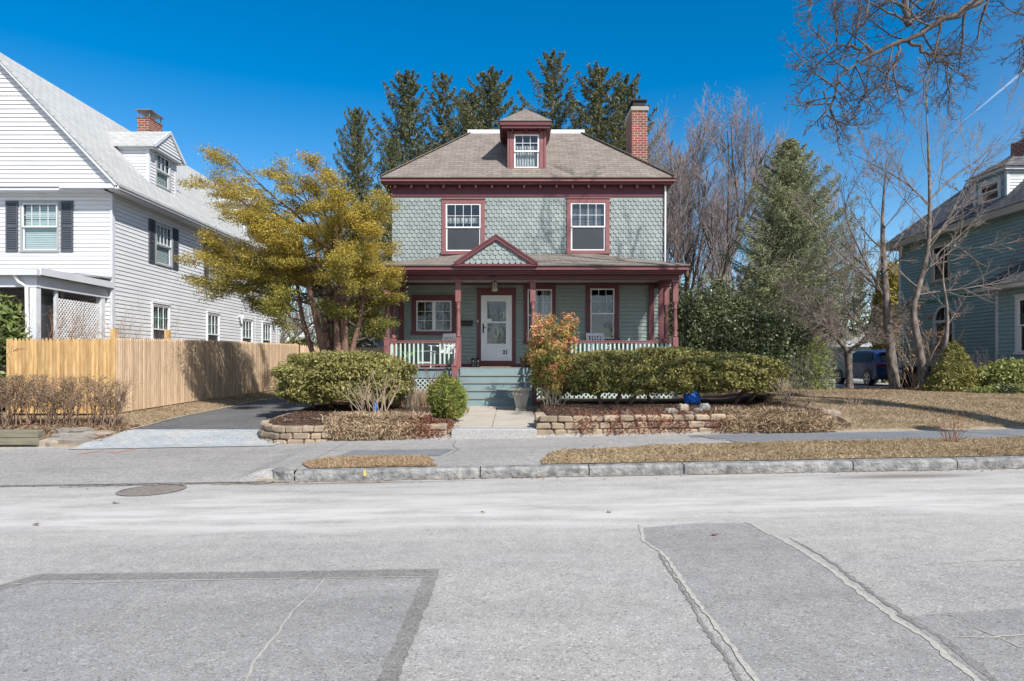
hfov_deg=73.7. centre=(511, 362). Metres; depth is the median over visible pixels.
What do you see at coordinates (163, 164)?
dormer window
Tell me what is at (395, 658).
road seam
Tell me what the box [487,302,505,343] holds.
inner door
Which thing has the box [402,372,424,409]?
bare shrub
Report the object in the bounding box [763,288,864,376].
weeping shrub
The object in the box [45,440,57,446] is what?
garden stone
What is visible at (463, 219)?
window
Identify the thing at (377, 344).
shed
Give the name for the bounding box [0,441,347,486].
driveway crossing
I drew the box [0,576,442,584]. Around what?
road crack
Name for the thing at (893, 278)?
background conifer
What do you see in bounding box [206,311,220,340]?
window
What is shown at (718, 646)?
road seam
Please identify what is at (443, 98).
spruce tree
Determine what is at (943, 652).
road crack
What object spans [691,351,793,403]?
yew hedge
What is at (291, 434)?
retaining wall
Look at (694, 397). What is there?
tarp bundle
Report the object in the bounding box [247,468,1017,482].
curb
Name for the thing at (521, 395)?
stone planter
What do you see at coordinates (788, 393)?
bare shrub
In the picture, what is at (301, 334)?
distant house
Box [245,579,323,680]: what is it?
road crack
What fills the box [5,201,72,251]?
window
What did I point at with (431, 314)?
window
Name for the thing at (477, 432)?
granite step
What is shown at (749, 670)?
road crack
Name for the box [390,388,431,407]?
dry grass clump
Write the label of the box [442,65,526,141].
spruce tree
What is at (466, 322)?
mailbox
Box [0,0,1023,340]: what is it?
sky
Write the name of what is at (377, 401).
bare shrub
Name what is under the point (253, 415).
driveway
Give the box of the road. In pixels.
[0,468,1023,680]
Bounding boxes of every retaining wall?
[259,403,446,443]
[534,412,828,434]
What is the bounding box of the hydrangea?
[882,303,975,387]
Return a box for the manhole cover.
[116,484,186,495]
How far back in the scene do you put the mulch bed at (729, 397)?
17.69 m
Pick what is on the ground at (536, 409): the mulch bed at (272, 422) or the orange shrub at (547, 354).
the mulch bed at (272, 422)
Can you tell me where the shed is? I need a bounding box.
[358,320,390,348]
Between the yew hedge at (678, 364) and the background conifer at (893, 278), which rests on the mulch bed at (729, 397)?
the yew hedge at (678, 364)
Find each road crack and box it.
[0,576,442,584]
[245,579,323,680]
[639,525,759,680]
[746,522,980,680]
[934,560,989,563]
[959,634,1023,637]
[975,627,1023,647]
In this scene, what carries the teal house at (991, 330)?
on the ground at (536, 409)
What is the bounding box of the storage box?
[624,343,650,350]
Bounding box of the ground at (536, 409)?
[0,391,1023,480]
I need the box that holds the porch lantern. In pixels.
[491,280,497,291]
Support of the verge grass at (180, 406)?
on the ground at (536, 409)
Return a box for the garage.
[815,337,871,378]
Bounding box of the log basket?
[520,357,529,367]
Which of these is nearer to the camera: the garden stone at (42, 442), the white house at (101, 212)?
the garden stone at (42, 442)
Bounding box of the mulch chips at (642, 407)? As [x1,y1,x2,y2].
[540,399,843,420]
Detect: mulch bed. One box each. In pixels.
[269,401,451,432]
[537,391,851,426]
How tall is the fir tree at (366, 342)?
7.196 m
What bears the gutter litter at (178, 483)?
on the road
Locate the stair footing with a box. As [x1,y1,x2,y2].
[465,406,534,408]
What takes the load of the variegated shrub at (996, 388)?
on the ground at (536, 409)
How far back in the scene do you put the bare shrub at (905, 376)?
20.83 m
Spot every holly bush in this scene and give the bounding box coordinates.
[654,279,777,357]
[724,309,816,386]
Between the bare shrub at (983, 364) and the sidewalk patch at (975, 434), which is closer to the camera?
the sidewalk patch at (975, 434)
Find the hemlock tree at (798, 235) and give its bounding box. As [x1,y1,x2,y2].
[700,138,920,354]
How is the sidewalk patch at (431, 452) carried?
on the sidewalk
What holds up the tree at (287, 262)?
on the ground at (536, 409)
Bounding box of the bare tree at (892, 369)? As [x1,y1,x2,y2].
[789,127,926,388]
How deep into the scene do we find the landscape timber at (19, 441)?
12.60 m
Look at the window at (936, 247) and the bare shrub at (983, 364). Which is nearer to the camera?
the bare shrub at (983, 364)
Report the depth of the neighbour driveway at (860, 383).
33.49 m
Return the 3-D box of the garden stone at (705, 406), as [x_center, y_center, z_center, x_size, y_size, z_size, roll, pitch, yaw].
[3.971,0.954,14.100,0.254,0.237,0.192,0,0,0]
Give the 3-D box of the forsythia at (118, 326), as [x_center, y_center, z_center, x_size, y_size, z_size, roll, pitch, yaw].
[-9.862,-0.407,17.440,3.136,3.220,2.485,0,0,0]
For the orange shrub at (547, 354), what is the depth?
16.16 m
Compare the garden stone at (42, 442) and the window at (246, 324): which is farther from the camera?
the window at (246, 324)
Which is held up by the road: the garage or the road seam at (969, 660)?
the road seam at (969, 660)
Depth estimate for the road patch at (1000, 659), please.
3.74 m
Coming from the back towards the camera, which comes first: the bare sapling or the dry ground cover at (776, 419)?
the bare sapling
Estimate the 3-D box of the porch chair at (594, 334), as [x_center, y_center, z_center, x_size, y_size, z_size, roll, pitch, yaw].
[2.515,-0.367,20.154,0.630,1.026,0.648,0,0,-6]
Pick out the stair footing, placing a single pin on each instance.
(532, 407)
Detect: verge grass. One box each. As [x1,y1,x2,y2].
[37,389,278,440]
[301,455,437,467]
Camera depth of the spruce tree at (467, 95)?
49.57 m
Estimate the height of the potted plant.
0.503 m
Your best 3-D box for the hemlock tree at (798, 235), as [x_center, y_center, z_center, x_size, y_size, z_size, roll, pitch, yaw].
[10.631,-3.752,25.630,7.100,9.610,7.673,0,0,0]
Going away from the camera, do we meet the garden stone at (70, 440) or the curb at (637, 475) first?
the curb at (637, 475)
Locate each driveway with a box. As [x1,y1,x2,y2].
[137,397,324,428]
[800,379,901,387]
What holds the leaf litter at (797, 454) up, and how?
on the grass verge at (765, 457)
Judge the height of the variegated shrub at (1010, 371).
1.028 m
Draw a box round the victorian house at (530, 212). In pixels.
[378,99,689,405]
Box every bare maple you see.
[647,83,805,349]
[691,147,868,311]
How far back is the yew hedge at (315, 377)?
15.11 m
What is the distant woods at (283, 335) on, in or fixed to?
on the ground at (536, 409)
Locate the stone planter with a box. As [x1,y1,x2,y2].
[510,387,531,410]
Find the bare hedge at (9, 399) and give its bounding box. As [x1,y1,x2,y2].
[0,371,146,428]
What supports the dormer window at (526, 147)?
in the victorian house at (530, 212)
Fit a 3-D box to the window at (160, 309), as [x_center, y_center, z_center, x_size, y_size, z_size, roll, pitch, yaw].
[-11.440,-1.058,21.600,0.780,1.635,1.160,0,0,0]
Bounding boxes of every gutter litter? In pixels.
[68,482,270,486]
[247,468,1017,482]
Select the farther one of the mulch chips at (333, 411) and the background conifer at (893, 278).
the background conifer at (893, 278)
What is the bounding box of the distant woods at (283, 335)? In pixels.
[280,284,331,343]
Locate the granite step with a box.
[451,427,536,437]
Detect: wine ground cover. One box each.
[394,414,458,438]
[572,408,731,435]
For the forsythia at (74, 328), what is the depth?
16.85 m
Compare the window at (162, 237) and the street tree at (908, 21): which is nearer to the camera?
the street tree at (908, 21)
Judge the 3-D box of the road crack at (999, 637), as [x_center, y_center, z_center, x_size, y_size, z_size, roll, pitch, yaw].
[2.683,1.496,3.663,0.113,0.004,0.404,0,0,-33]
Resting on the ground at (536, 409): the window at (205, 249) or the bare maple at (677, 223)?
the bare maple at (677, 223)
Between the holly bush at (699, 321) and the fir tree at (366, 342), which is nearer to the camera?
the holly bush at (699, 321)
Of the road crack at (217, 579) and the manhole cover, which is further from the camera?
the manhole cover
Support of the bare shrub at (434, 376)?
on the mulch bed at (272, 422)
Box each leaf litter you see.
[0,419,139,439]
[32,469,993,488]
[552,433,1022,458]
[837,387,918,389]
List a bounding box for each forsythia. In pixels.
[0,288,86,411]
[14,289,110,340]
[63,285,184,365]
[93,315,179,339]
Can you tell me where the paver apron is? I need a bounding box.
[70,429,281,448]
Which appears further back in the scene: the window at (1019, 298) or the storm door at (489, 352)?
the storm door at (489, 352)
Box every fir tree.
[292,252,352,350]
[333,251,390,351]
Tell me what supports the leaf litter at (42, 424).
on the ground at (536, 409)
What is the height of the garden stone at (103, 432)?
0.121 m
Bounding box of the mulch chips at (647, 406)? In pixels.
[538,395,849,426]
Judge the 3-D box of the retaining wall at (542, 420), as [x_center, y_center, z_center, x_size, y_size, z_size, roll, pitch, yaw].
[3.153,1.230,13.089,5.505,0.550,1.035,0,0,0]
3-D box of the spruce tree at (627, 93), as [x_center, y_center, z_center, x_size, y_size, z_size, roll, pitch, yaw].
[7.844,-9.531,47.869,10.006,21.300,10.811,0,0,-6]
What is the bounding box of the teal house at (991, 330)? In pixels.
[886,128,1023,387]
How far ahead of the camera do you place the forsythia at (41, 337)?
16.44 m
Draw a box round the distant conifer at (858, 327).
[846,275,870,336]
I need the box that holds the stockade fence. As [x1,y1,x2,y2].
[6,329,383,414]
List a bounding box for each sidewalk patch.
[335,449,452,456]
[688,429,1023,458]
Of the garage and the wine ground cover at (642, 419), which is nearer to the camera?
the wine ground cover at (642, 419)
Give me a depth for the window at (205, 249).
24.91 m
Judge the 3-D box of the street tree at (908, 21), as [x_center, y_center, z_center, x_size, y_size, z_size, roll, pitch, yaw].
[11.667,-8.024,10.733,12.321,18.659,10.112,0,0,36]
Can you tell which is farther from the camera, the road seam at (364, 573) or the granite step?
the granite step
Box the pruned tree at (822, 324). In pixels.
[770,249,927,387]
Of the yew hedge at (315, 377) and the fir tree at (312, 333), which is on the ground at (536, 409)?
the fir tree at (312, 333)
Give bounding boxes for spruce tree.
[305,106,389,346]
[349,69,457,314]
[366,138,406,332]
[408,71,474,153]
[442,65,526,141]
[444,87,495,139]
[512,48,599,137]
[560,62,670,236]
[593,71,692,288]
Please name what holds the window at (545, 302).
in the victorian house at (530, 212)
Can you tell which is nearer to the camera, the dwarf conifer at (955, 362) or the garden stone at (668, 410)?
the garden stone at (668, 410)
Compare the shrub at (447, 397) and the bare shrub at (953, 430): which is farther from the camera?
the shrub at (447, 397)
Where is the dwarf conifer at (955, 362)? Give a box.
[916,339,987,391]
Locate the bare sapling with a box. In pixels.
[921,245,975,351]
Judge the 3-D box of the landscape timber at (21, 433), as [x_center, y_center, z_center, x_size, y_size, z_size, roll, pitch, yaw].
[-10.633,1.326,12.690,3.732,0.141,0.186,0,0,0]
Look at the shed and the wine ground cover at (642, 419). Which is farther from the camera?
the shed
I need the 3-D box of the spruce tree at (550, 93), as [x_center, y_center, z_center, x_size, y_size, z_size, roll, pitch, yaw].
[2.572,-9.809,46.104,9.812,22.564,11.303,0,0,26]
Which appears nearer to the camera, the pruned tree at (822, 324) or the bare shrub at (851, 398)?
the bare shrub at (851, 398)
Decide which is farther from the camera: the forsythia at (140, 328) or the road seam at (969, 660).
the forsythia at (140, 328)
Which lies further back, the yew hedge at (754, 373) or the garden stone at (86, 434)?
the yew hedge at (754, 373)
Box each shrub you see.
[281,335,317,352]
[334,367,403,412]
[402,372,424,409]
[421,364,465,389]
[425,370,469,418]
[523,312,584,402]
[540,383,572,405]
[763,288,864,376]
[770,377,800,402]
[773,348,829,394]
[841,389,869,405]
[898,364,918,388]
[929,408,977,442]
[964,347,1019,380]
[966,357,1023,385]
[966,383,1023,393]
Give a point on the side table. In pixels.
(433, 358)
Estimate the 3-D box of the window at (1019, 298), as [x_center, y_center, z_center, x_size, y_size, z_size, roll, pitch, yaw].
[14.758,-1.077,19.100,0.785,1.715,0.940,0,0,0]
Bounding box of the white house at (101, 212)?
[0,53,279,395]
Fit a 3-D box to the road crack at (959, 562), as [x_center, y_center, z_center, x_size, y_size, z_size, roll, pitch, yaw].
[3.549,1.483,5.093,1.045,0.019,0.044,0,0,-3]
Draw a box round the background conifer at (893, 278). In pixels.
[850,256,898,382]
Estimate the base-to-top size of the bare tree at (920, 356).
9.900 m
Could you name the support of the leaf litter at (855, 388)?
on the tree mulch ring
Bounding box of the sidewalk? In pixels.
[296,428,1023,469]
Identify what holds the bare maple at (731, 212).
on the ground at (536, 409)
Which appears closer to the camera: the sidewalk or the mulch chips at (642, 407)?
the sidewalk
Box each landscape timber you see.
[0,429,42,437]
[0,437,43,444]
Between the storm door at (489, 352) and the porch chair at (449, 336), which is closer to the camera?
the porch chair at (449, 336)
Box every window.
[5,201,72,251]
[149,218,178,269]
[151,301,171,338]
[155,152,170,191]
[204,243,224,279]
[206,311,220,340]
[241,318,253,342]
[262,321,271,342]
[411,295,455,334]
[441,198,485,253]
[513,134,539,168]
[523,284,555,343]
[566,197,609,253]
[585,283,619,340]
[929,240,950,283]
[933,305,954,355]
[978,176,1000,204]
[1013,293,1023,354]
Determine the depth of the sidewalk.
11.57 m
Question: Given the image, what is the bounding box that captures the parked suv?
[830,349,901,385]
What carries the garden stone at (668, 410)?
on the mulch bed at (729, 397)
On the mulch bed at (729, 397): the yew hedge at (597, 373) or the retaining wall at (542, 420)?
the yew hedge at (597, 373)
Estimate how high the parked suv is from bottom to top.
1.720 m
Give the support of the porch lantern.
hanging from the victorian house at (530, 212)
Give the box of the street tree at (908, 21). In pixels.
[776,0,1023,166]
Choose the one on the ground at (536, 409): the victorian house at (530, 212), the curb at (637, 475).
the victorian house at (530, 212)
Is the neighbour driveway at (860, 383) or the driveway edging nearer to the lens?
the driveway edging
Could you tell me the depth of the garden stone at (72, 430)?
13.53 m
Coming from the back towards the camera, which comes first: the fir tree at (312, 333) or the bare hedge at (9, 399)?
the fir tree at (312, 333)
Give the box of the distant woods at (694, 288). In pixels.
[680,217,897,332]
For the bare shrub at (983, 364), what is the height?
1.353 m
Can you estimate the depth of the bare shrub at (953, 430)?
10.77 m
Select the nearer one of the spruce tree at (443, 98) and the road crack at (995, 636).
the road crack at (995, 636)
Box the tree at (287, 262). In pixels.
[170,141,408,402]
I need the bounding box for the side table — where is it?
[419,351,435,367]
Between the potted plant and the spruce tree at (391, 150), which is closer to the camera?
the potted plant
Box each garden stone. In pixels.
[33,439,47,446]
[45,437,90,443]
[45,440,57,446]
[50,432,96,439]
[56,427,95,432]
[85,430,115,436]
[665,408,677,413]
[677,403,688,410]
[698,403,709,410]
[820,409,840,416]
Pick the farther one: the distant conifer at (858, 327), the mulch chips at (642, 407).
the distant conifer at (858, 327)
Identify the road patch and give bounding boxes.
[0,568,436,680]
[643,523,973,680]
[909,608,1023,680]
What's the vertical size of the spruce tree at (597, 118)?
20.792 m
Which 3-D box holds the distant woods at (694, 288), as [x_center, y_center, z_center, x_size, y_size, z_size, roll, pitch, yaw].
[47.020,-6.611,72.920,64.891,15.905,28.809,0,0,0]
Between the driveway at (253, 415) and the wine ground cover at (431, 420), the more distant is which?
the driveway at (253, 415)
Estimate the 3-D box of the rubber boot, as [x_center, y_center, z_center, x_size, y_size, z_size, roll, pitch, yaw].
[-1.170,0.011,20.473,0.114,0.279,0.193,0,0,0]
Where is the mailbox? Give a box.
[461,320,472,325]
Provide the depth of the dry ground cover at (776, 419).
12.57 m
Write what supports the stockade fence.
on the ground at (536, 409)
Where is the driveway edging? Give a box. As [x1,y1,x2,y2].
[131,397,276,428]
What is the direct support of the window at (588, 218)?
in the victorian house at (530, 212)
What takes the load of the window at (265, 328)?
in the white house at (101, 212)
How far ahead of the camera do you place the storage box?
20.10 m
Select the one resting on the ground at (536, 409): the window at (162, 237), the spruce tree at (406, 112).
the spruce tree at (406, 112)
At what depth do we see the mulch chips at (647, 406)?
15.05 m
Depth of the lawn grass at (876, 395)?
14.60 m
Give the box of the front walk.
[447,408,534,428]
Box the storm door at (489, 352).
[481,295,511,360]
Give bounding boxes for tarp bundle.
[683,390,700,403]
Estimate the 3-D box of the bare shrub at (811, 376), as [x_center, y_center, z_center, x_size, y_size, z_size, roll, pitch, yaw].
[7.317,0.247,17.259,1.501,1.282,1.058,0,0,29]
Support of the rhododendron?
on the ground at (536, 409)
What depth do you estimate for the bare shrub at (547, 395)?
15.61 m
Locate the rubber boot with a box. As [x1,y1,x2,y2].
[471,358,474,366]
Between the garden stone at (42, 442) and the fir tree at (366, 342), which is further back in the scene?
the fir tree at (366, 342)
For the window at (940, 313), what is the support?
in the teal house at (991, 330)
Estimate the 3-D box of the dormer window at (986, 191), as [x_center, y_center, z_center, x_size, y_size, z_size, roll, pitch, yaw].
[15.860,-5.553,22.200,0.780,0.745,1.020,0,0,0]
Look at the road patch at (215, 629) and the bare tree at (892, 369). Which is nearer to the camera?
the road patch at (215, 629)
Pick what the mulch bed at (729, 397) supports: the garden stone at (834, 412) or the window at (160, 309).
the garden stone at (834, 412)
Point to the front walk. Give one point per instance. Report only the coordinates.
(484, 417)
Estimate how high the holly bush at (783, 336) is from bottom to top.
2.610 m
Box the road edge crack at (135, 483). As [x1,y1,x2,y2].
[0,481,261,485]
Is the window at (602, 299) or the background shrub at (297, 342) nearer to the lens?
the window at (602, 299)
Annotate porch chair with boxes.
[428,333,455,366]
[586,333,608,351]
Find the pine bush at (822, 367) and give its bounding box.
[783,335,839,389]
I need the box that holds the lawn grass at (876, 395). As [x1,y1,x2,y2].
[675,388,1023,429]
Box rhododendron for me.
[0,291,31,388]
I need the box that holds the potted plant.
[402,350,415,362]
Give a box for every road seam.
[0,569,424,589]
[377,569,439,680]
[659,554,742,680]
[790,538,997,680]
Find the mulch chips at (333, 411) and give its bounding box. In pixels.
[275,404,429,424]
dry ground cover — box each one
[317,409,432,440]
[708,404,847,433]
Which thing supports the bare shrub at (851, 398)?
on the ground at (536, 409)
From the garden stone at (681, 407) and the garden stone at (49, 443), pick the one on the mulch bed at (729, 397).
the garden stone at (681, 407)
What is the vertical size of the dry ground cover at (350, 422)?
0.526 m
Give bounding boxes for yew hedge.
[269,349,418,408]
[560,348,663,404]
[626,346,711,403]
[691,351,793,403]
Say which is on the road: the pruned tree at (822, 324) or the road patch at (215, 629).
the road patch at (215, 629)
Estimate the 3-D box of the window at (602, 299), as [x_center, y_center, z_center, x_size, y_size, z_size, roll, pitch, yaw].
[2.762,-1.521,21.207,1.060,1.825,0.785,0,0,0]
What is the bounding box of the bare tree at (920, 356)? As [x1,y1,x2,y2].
[816,53,1023,385]
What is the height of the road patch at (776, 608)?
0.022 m
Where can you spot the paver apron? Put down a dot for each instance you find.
(149, 438)
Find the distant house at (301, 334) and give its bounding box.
[291,323,316,343]
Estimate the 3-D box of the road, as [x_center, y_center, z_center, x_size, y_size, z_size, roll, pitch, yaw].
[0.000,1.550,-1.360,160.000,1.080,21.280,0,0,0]
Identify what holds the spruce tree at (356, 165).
on the ground at (536, 409)
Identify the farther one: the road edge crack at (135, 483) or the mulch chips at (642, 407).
the mulch chips at (642, 407)

